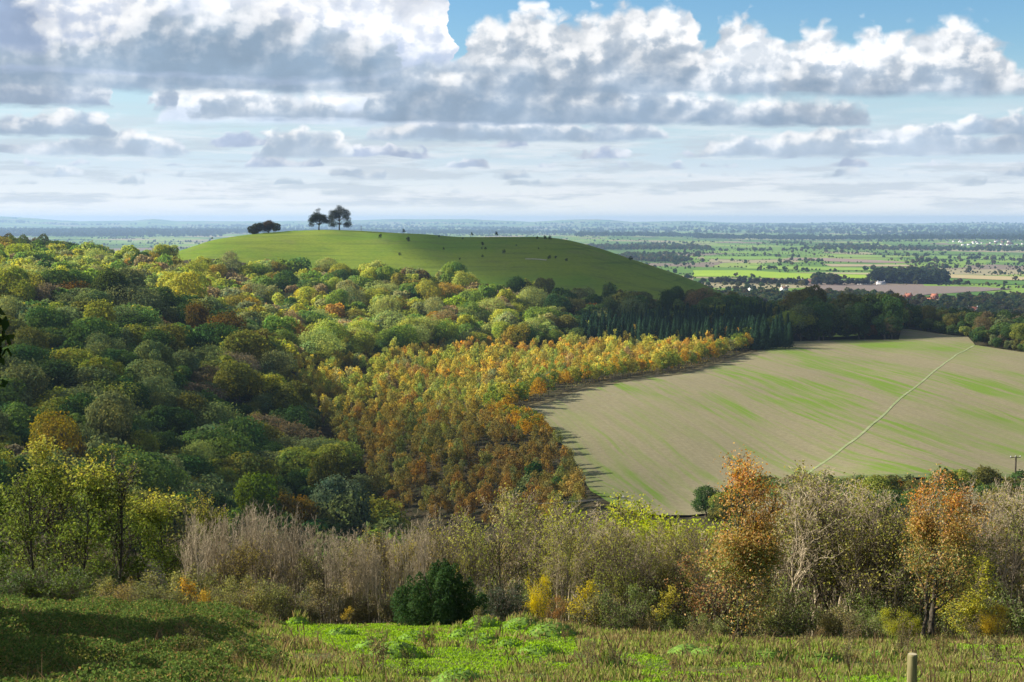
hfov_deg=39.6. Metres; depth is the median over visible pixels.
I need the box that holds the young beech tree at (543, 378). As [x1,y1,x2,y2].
[531,372,547,399]
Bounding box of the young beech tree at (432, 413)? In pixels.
[424,405,437,422]
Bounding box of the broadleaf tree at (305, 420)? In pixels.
[267,405,317,436]
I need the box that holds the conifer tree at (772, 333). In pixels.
[768,319,777,348]
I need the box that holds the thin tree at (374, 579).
[354,531,395,623]
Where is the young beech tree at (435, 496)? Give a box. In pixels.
[427,490,445,518]
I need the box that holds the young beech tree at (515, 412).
[507,409,524,426]
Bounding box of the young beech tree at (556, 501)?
[550,493,562,514]
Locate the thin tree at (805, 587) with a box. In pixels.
[772,489,856,633]
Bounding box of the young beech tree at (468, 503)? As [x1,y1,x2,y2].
[463,491,479,521]
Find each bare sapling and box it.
[173,509,219,601]
[175,516,232,591]
[180,505,218,581]
[194,507,237,587]
[194,507,239,582]
[197,504,251,558]
[199,515,250,586]
[220,507,266,603]
[222,505,268,583]
[227,499,281,612]
[232,508,276,584]
[242,502,268,587]
[244,506,280,608]
[255,515,306,621]
[265,512,289,619]
[267,502,303,620]
[275,513,322,610]
[281,527,318,602]
[282,513,314,598]
[294,523,333,620]
[314,526,360,623]
[319,528,347,623]
[322,529,345,623]
[328,532,359,623]
[337,537,360,621]
[340,523,369,623]
[343,527,358,623]
[343,534,373,607]
[357,537,383,622]
[358,532,381,598]
[365,528,391,623]
[376,523,428,622]
[382,523,417,621]
[389,521,427,558]
[398,529,436,587]
[410,526,441,583]
[411,509,452,593]
[418,506,469,604]
[521,513,589,621]
[565,515,597,616]
[596,519,637,629]
[619,527,654,629]
[631,522,673,629]
[632,527,672,630]
[654,524,714,631]
[743,493,778,634]
[798,479,845,633]
[826,483,904,629]
[832,491,890,612]
[850,472,898,619]
[867,497,929,635]
[894,479,942,632]
[917,473,976,633]
[956,476,1014,562]
[968,479,1023,631]
[1000,478,1023,604]
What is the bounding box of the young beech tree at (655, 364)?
[651,359,662,369]
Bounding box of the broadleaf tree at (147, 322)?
[111,312,168,328]
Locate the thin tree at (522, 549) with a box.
[476,483,543,613]
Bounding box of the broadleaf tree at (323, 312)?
[311,308,334,322]
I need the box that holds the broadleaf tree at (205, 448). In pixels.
[178,438,217,464]
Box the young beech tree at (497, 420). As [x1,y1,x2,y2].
[486,418,505,440]
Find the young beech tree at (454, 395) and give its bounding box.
[449,385,461,402]
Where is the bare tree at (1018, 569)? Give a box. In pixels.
[1010,537,1023,632]
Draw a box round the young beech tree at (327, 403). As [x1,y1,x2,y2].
[322,397,332,412]
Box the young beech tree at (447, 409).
[440,404,449,421]
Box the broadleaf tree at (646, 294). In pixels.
[631,291,653,308]
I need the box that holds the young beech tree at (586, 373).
[579,365,591,385]
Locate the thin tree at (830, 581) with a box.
[776,470,903,636]
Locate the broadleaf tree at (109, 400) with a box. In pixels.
[85,389,135,440]
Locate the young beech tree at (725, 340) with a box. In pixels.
[720,337,730,357]
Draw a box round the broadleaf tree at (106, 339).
[85,329,130,359]
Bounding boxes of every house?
[779,285,788,290]
[876,281,885,284]
[905,292,912,298]
[930,293,938,298]
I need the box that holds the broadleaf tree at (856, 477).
[844,472,871,486]
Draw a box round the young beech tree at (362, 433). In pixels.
[355,425,367,448]
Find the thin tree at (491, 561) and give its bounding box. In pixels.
[458,484,538,606]
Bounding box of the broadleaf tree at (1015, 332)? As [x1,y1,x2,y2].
[1009,323,1023,340]
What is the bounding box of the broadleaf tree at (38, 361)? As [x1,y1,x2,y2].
[0,352,55,373]
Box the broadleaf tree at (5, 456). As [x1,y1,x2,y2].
[0,447,23,484]
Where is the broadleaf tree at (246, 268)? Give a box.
[236,263,271,275]
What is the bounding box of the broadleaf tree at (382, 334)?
[373,329,397,354]
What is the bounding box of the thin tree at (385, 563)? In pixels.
[349,520,422,622]
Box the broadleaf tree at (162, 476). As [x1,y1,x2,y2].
[102,450,178,495]
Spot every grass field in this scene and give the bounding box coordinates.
[693,270,866,278]
[693,278,789,282]
[704,256,781,259]
[747,265,871,269]
[830,255,896,256]
[929,255,1021,258]
[945,242,1023,244]
[950,278,1023,284]
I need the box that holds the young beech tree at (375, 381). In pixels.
[373,378,378,396]
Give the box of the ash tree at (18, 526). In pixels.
[0,429,70,577]
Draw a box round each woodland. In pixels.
[0,232,1023,592]
[289,320,750,525]
[577,300,793,346]
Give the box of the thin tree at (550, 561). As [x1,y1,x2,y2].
[523,515,594,622]
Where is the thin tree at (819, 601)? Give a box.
[762,460,889,634]
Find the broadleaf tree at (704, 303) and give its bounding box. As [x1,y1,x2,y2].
[696,296,725,313]
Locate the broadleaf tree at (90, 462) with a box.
[74,457,97,465]
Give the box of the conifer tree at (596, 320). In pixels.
[594,312,598,334]
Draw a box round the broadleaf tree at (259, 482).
[229,471,282,519]
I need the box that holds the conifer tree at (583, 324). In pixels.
[580,314,585,330]
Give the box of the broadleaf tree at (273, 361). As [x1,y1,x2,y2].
[255,347,297,373]
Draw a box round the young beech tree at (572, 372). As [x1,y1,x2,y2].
[567,365,578,380]
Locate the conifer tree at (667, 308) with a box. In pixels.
[665,303,670,318]
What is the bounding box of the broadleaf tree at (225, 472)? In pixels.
[213,467,248,497]
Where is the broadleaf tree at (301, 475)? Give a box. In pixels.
[282,468,321,496]
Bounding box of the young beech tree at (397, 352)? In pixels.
[394,346,401,363]
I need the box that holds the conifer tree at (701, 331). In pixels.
[699,322,703,337]
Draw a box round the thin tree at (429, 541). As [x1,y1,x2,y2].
[382,520,455,586]
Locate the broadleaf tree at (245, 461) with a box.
[219,451,281,498]
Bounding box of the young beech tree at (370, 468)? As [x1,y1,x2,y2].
[367,462,376,483]
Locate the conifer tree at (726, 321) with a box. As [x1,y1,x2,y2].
[724,314,728,326]
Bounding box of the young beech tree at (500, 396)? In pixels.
[486,391,504,411]
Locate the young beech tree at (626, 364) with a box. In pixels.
[622,360,634,371]
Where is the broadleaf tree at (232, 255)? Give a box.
[219,249,242,271]
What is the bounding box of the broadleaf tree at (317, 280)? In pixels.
[305,277,327,284]
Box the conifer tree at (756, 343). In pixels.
[752,323,760,349]
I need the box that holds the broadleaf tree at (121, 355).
[95,348,138,369]
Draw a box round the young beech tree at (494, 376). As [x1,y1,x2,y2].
[490,368,498,383]
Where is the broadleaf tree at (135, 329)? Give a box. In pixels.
[121,324,148,345]
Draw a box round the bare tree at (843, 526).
[808,482,876,634]
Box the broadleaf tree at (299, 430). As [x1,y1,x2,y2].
[277,420,323,447]
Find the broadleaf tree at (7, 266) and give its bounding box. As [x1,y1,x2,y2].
[0,263,16,271]
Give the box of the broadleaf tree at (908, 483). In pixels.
[901,479,931,487]
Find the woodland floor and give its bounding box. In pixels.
[0,259,1023,635]
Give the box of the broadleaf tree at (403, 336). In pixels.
[385,323,421,350]
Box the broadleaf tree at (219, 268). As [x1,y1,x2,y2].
[209,263,227,278]
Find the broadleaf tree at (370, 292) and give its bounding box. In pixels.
[362,288,391,305]
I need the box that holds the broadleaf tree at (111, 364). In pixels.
[78,356,125,383]
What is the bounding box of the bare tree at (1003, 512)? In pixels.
[963,473,1023,600]
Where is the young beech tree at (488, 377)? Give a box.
[482,369,494,383]
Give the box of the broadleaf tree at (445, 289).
[438,282,464,300]
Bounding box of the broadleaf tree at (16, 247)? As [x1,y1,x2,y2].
[4,243,35,253]
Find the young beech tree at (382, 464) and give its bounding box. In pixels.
[375,452,389,474]
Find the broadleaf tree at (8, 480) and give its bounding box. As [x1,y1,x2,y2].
[0,469,26,510]
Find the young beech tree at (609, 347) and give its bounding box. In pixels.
[605,339,613,353]
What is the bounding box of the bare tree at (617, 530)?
[580,517,641,588]
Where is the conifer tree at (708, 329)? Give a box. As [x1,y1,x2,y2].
[705,316,711,336]
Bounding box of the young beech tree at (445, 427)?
[438,422,448,433]
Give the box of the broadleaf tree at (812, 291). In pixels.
[799,284,827,302]
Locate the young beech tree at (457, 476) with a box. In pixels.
[450,470,466,485]
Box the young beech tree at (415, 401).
[412,397,424,410]
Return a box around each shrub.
[564,578,601,623]
[648,584,680,630]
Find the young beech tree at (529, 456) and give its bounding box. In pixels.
[524,451,537,462]
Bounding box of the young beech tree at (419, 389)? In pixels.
[410,383,423,399]
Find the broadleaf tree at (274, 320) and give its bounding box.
[262,314,297,333]
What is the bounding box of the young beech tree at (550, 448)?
[540,439,557,473]
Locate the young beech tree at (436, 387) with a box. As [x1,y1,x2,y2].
[431,382,440,394]
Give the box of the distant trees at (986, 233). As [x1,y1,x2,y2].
[0,217,1023,280]
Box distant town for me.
[948,239,1023,245]
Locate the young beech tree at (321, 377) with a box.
[318,370,327,395]
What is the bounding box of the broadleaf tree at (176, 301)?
[162,293,194,310]
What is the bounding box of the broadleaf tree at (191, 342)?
[174,323,195,347]
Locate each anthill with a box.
[288,616,308,624]
[326,627,356,634]
[355,637,381,648]
[369,641,422,659]
[398,630,434,640]
[431,668,483,681]
[448,628,472,637]
[464,616,500,627]
[464,632,499,643]
[495,639,522,646]
[501,617,537,630]
[518,644,559,654]
[526,621,575,636]
[584,655,623,668]
[667,643,698,653]
[691,646,730,657]
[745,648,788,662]
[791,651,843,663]
[869,650,902,660]
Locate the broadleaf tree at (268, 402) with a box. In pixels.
[246,392,286,415]
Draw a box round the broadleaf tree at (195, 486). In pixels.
[169,478,237,513]
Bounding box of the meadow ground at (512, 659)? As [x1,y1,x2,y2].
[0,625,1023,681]
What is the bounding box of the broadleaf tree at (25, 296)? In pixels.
[6,280,37,301]
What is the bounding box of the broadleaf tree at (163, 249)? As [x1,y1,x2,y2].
[152,242,171,255]
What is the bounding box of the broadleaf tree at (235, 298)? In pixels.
[223,292,260,306]
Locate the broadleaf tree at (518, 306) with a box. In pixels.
[511,302,527,312]
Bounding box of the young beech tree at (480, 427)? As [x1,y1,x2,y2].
[469,420,485,450]
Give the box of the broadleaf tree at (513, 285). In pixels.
[505,276,525,292]
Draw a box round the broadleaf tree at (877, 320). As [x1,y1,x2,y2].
[871,314,903,339]
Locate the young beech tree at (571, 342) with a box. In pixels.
[566,333,575,347]
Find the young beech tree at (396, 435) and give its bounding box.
[389,427,400,452]
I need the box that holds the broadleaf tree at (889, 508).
[871,500,903,515]
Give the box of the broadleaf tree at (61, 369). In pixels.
[38,356,79,392]
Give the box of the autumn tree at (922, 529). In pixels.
[892,463,993,636]
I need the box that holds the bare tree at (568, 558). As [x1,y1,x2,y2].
[560,536,575,621]
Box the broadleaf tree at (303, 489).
[295,484,325,498]
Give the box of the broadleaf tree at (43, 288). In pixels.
[34,283,67,301]
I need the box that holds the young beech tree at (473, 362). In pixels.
[467,357,475,370]
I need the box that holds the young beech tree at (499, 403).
[495,397,509,414]
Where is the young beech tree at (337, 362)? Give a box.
[332,354,340,368]
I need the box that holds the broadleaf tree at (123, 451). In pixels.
[90,443,144,463]
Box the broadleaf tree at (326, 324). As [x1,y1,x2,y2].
[311,318,349,342]
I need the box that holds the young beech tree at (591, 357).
[588,352,597,366]
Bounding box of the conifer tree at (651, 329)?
[647,318,653,335]
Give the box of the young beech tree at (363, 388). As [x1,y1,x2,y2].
[354,376,368,401]
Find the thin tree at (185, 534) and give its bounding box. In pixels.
[162,522,232,594]
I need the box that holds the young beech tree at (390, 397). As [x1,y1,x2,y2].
[386,390,398,410]
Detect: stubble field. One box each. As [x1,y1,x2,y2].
[745,238,845,239]
[801,272,867,273]
[825,264,908,265]
[949,274,1023,279]
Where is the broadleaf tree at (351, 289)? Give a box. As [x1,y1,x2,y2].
[341,285,368,304]
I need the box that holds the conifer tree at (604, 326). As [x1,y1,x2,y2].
[601,316,605,335]
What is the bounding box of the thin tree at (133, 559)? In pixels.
[98,535,144,587]
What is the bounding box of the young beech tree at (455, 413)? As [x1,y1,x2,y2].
[450,405,463,436]
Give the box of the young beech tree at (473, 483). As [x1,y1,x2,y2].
[469,477,477,490]
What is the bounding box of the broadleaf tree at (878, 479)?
[854,475,891,490]
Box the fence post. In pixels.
[907,653,917,681]
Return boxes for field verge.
[832,472,1012,479]
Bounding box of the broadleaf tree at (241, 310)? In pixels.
[236,307,257,318]
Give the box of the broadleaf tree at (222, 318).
[204,309,247,343]
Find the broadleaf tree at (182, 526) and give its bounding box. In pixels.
[92,486,198,552]
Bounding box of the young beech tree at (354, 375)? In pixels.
[347,371,359,384]
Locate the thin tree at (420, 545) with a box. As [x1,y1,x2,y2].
[405,526,448,582]
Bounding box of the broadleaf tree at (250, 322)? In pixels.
[233,319,260,330]
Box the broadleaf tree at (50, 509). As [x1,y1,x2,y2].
[28,485,76,528]
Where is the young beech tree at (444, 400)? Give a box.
[440,396,451,408]
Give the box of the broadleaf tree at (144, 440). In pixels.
[122,429,159,453]
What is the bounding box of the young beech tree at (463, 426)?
[456,421,470,436]
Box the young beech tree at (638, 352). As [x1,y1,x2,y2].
[633,342,644,355]
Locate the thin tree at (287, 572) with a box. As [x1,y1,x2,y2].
[244,525,302,592]
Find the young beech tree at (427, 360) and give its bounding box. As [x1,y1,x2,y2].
[423,357,434,368]
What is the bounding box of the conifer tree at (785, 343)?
[780,323,789,348]
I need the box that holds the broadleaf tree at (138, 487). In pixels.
[75,476,145,533]
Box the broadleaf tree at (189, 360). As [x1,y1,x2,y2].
[173,347,200,377]
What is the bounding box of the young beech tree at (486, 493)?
[475,478,496,505]
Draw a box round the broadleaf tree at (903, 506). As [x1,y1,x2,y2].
[886,501,913,511]
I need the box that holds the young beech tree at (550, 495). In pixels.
[546,488,563,506]
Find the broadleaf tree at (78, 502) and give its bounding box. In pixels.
[44,491,103,532]
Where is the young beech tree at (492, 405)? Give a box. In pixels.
[484,398,496,421]
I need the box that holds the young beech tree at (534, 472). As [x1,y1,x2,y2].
[526,469,543,489]
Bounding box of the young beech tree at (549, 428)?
[544,424,555,434]
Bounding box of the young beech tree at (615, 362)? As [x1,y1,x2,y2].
[609,355,621,380]
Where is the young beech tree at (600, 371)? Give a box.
[595,367,603,378]
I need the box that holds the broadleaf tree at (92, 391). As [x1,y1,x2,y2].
[37,382,105,404]
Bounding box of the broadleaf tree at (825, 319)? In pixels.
[802,302,833,340]
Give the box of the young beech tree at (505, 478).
[498,471,514,498]
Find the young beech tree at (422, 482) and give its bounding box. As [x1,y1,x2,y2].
[417,473,427,498]
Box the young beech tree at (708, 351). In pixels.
[698,344,712,357]
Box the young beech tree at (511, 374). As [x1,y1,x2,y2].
[504,363,514,380]
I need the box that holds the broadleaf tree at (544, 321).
[518,315,551,329]
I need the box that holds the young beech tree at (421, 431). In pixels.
[414,420,427,456]
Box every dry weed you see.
[154,625,163,639]
[174,618,187,640]
[180,626,206,655]
[193,637,211,659]
[226,631,248,665]
[230,653,247,669]
[269,653,281,672]
[281,633,291,646]
[361,626,390,672]
[397,649,415,674]
[417,626,439,657]
[464,624,478,653]
[471,605,485,630]
[561,628,570,642]
[579,639,600,667]
[604,642,621,667]
[669,654,678,674]
[687,619,706,644]
[698,624,712,641]
[713,653,721,671]
[735,637,747,652]
[743,648,755,667]
[798,628,809,645]
[816,625,824,639]
[840,644,853,663]
[843,614,866,648]
[892,630,912,650]
[893,619,917,649]
[932,635,949,653]
[960,614,982,643]
[971,633,1008,672]
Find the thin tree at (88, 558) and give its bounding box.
[61,533,109,587]
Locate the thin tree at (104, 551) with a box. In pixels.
[62,536,144,585]
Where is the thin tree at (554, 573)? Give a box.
[526,525,589,620]
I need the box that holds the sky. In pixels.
[0,0,1023,223]
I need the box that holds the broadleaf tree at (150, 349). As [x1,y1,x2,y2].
[133,339,177,379]
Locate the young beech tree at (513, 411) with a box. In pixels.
[508,405,518,423]
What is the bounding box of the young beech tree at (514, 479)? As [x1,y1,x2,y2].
[509,464,524,486]
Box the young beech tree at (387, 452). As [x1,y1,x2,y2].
[377,446,390,473]
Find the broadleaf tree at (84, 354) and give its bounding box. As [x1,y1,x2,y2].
[43,344,98,369]
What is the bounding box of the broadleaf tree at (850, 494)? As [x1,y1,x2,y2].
[840,490,869,500]
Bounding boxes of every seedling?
[174,577,207,604]
[197,590,212,601]
[341,606,351,620]
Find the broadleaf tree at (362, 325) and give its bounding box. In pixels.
[346,318,374,335]
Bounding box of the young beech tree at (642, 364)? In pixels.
[637,358,647,376]
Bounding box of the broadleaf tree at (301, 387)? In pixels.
[275,380,316,404]
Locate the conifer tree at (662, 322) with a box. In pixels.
[659,318,665,339]
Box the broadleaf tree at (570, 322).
[555,313,577,330]
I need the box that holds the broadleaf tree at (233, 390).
[212,362,265,410]
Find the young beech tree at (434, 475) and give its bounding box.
[428,470,440,489]
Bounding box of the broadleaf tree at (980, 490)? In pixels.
[974,484,1000,497]
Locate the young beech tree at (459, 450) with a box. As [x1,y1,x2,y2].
[451,437,466,465]
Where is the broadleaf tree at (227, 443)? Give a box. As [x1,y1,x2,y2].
[176,424,257,459]
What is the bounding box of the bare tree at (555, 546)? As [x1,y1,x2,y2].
[530,508,586,610]
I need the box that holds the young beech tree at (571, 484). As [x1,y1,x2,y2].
[560,478,580,497]
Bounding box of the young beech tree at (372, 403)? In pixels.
[366,398,377,410]
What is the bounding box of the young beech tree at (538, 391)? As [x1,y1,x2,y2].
[529,381,542,402]
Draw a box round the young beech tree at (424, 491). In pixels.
[421,485,427,495]
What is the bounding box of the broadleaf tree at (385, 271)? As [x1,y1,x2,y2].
[375,265,398,283]
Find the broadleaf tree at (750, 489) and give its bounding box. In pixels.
[737,482,760,500]
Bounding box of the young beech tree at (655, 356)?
[651,353,662,365]
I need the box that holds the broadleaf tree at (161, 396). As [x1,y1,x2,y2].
[142,385,176,411]
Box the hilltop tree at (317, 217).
[308,208,329,229]
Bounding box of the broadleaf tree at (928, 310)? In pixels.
[919,304,938,323]
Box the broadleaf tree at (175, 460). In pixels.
[142,453,195,484]
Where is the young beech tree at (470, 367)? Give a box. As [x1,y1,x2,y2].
[466,364,473,373]
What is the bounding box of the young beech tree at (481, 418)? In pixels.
[477,408,490,428]
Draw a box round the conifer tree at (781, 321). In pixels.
[779,311,784,342]
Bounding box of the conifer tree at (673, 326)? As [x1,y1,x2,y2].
[671,318,676,336]
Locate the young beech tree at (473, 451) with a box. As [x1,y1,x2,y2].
[461,431,477,470]
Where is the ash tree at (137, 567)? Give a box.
[78,495,170,595]
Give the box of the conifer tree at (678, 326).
[676,317,680,334]
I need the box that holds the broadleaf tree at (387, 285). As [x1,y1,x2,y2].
[375,282,398,294]
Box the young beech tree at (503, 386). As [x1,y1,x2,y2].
[497,384,514,397]
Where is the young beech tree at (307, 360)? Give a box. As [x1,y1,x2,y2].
[303,356,314,366]
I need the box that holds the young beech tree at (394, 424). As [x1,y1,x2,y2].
[389,415,402,448]
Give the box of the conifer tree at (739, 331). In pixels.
[737,321,745,350]
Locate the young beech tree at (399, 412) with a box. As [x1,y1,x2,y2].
[393,410,404,427]
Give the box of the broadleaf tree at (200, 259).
[190,256,212,272]
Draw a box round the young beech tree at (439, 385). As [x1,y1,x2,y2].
[435,373,445,387]
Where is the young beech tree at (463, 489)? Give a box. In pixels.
[456,481,470,500]
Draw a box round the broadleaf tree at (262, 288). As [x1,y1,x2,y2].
[244,281,270,296]
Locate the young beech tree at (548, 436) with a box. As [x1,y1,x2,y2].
[538,426,553,443]
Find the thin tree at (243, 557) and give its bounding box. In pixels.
[212,532,287,594]
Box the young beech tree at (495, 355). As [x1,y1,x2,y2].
[492,349,498,361]
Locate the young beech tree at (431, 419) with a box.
[426,416,434,428]
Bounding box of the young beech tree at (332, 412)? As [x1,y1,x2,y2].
[326,407,337,432]
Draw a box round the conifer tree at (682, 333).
[679,323,685,340]
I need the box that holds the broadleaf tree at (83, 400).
[54,391,103,433]
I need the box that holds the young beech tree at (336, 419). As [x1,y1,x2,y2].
[329,410,340,430]
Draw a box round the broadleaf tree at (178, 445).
[161,434,195,452]
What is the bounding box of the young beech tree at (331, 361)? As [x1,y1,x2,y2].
[326,355,336,369]
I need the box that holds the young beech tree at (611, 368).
[604,362,616,381]
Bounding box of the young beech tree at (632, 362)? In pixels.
[624,354,637,377]
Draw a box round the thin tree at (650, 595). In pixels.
[609,525,670,626]
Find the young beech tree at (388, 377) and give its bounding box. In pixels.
[386,371,392,380]
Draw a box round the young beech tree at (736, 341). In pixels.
[732,336,742,354]
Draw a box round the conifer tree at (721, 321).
[719,316,724,335]
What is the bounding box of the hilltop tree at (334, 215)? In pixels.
[327,205,351,229]
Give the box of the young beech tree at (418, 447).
[414,437,430,451]
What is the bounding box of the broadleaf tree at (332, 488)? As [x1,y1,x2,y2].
[309,474,371,528]
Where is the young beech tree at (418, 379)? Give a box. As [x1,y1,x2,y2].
[414,371,424,385]
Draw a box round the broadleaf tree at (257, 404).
[241,398,265,416]
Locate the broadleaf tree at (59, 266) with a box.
[48,265,68,270]
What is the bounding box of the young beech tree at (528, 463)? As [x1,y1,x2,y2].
[524,457,540,472]
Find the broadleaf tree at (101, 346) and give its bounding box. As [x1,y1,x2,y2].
[84,340,118,362]
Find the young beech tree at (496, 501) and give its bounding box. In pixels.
[494,499,504,518]
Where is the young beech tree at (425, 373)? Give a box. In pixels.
[421,367,428,379]
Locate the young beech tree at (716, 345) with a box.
[710,339,722,352]
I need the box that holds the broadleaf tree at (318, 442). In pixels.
[293,437,354,458]
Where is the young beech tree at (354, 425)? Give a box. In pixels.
[348,420,358,436]
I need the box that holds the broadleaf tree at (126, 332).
[111,326,139,346]
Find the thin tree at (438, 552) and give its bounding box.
[408,522,469,591]
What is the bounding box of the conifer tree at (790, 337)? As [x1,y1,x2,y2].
[787,322,795,346]
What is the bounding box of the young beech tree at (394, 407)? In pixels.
[386,400,403,419]
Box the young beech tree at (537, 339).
[530,335,539,347]
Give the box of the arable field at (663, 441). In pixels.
[528,329,1023,514]
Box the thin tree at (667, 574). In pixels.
[645,527,700,628]
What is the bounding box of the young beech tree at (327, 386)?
[323,379,333,393]
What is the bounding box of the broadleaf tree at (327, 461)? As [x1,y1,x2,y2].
[306,448,356,486]
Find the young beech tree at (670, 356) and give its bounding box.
[660,351,674,365]
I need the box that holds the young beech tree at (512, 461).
[500,456,518,476]
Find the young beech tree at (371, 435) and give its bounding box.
[365,426,378,443]
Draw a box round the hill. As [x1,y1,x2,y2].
[176,230,861,336]
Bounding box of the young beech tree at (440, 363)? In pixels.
[436,360,446,373]
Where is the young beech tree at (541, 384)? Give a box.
[533,377,546,400]
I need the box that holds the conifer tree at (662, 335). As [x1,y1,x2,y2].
[659,324,664,339]
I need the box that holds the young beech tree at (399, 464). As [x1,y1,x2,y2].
[391,456,408,471]
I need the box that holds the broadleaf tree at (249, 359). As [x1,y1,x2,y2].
[217,350,262,371]
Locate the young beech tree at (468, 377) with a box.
[461,368,474,386]
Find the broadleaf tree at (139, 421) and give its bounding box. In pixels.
[132,414,153,432]
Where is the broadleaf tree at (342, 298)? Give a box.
[324,288,348,307]
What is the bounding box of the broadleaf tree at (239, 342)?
[216,327,273,360]
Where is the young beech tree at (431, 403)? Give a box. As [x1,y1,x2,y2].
[425,399,436,415]
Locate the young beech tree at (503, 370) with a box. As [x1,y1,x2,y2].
[498,362,510,380]
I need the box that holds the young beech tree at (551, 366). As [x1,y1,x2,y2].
[547,356,555,371]
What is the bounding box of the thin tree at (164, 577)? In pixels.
[144,547,190,603]
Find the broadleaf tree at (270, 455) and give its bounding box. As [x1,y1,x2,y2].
[253,450,307,482]
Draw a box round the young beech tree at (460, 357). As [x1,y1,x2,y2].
[458,354,466,364]
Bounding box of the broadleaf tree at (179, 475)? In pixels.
[146,461,191,491]
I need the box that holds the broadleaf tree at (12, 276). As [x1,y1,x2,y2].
[0,265,32,294]
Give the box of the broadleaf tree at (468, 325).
[459,322,484,332]
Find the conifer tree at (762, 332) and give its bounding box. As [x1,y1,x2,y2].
[759,323,768,347]
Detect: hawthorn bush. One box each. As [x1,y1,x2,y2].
[247,226,258,233]
[251,222,263,232]
[260,222,270,232]
[263,220,274,232]
[273,222,280,231]
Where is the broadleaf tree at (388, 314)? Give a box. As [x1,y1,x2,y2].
[371,308,409,331]
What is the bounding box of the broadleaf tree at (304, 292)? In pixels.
[293,286,316,305]
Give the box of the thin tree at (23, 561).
[6,537,50,583]
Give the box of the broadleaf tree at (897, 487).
[876,484,907,490]
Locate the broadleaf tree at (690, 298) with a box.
[683,285,714,308]
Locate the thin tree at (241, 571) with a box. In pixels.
[205,532,290,603]
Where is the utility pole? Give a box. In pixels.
[1010,456,1020,473]
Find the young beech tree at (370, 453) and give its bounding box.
[367,449,375,460]
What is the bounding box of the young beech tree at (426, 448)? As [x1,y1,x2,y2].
[419,436,435,475]
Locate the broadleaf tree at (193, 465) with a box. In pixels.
[163,453,215,478]
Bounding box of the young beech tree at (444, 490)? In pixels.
[437,480,448,496]
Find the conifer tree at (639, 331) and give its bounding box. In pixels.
[634,320,642,346]
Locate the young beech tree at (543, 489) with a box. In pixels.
[535,480,551,502]
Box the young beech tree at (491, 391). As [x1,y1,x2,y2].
[485,388,499,394]
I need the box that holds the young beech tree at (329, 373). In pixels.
[322,364,334,383]
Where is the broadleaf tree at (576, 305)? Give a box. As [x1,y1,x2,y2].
[568,297,586,313]
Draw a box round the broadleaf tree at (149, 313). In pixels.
[115,302,162,322]
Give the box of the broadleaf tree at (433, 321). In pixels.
[403,314,443,345]
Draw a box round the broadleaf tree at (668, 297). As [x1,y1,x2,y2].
[656,289,678,310]
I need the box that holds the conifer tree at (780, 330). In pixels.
[777,323,782,346]
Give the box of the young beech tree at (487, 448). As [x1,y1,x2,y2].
[484,442,494,454]
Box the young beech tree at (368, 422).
[363,421,372,434]
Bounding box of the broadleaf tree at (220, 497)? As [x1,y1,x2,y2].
[190,491,237,522]
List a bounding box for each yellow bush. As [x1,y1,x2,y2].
[521,505,627,629]
[522,574,553,619]
[525,510,638,582]
[536,489,665,618]
[617,505,729,616]
[657,510,729,626]
[668,517,736,614]
[877,607,926,637]
[914,550,1009,634]
[971,601,1014,636]
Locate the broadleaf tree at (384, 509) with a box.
[359,494,418,534]
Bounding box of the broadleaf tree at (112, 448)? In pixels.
[83,442,142,463]
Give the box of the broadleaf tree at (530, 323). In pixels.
[516,319,546,334]
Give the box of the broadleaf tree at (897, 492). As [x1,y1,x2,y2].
[881,489,914,501]
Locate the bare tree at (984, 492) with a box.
[926,471,1005,631]
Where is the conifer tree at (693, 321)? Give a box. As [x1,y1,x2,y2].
[691,317,694,334]
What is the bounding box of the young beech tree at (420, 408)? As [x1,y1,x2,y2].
[416,406,429,416]
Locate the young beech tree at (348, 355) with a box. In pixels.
[345,352,353,364]
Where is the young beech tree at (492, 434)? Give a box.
[487,421,503,451]
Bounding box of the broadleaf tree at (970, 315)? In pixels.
[964,312,982,327]
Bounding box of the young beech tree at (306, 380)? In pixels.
[301,373,311,386]
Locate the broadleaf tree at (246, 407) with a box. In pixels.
[225,400,253,416]
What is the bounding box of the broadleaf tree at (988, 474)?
[970,464,1002,485]
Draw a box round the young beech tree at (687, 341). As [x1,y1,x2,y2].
[683,337,692,347]
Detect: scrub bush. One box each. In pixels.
[0,553,66,602]
[0,560,38,597]
[7,568,65,599]
[14,564,98,604]
[58,556,124,598]
[60,555,136,599]
[84,574,135,603]
[98,576,142,606]
[127,577,181,605]
[134,557,214,605]
[187,577,228,601]
[189,559,263,611]
[206,573,283,614]
[209,575,284,618]
[253,575,312,621]
[277,576,345,622]
[290,598,321,622]
[321,590,365,623]
[331,595,379,623]
[346,591,396,623]
[363,576,431,620]
[380,589,414,622]
[467,584,510,620]
[476,574,536,616]
[479,580,531,620]
[486,587,529,620]
[493,580,553,619]
[516,583,570,620]
[540,576,658,627]
[553,589,624,628]
[568,611,593,626]
[585,581,661,630]
[615,598,668,631]
[632,615,654,630]
[654,568,763,632]
[654,608,686,631]
[676,572,768,633]
[687,612,732,636]
[713,580,835,634]
[733,588,811,636]
[748,573,831,637]
[779,609,838,636]
[794,584,910,624]
[809,601,862,636]
[825,576,944,632]
[832,588,898,636]
[856,615,901,635]
[891,586,913,632]
[903,585,960,635]
[936,573,1023,634]
[944,577,1023,635]
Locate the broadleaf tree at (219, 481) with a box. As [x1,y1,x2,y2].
[192,470,233,497]
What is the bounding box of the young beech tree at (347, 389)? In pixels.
[344,384,353,395]
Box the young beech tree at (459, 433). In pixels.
[454,427,463,446]
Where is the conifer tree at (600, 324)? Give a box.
[596,320,604,342]
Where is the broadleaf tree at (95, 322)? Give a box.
[60,315,122,345]
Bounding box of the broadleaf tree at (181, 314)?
[172,301,197,325]
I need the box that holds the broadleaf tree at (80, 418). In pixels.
[13,403,101,436]

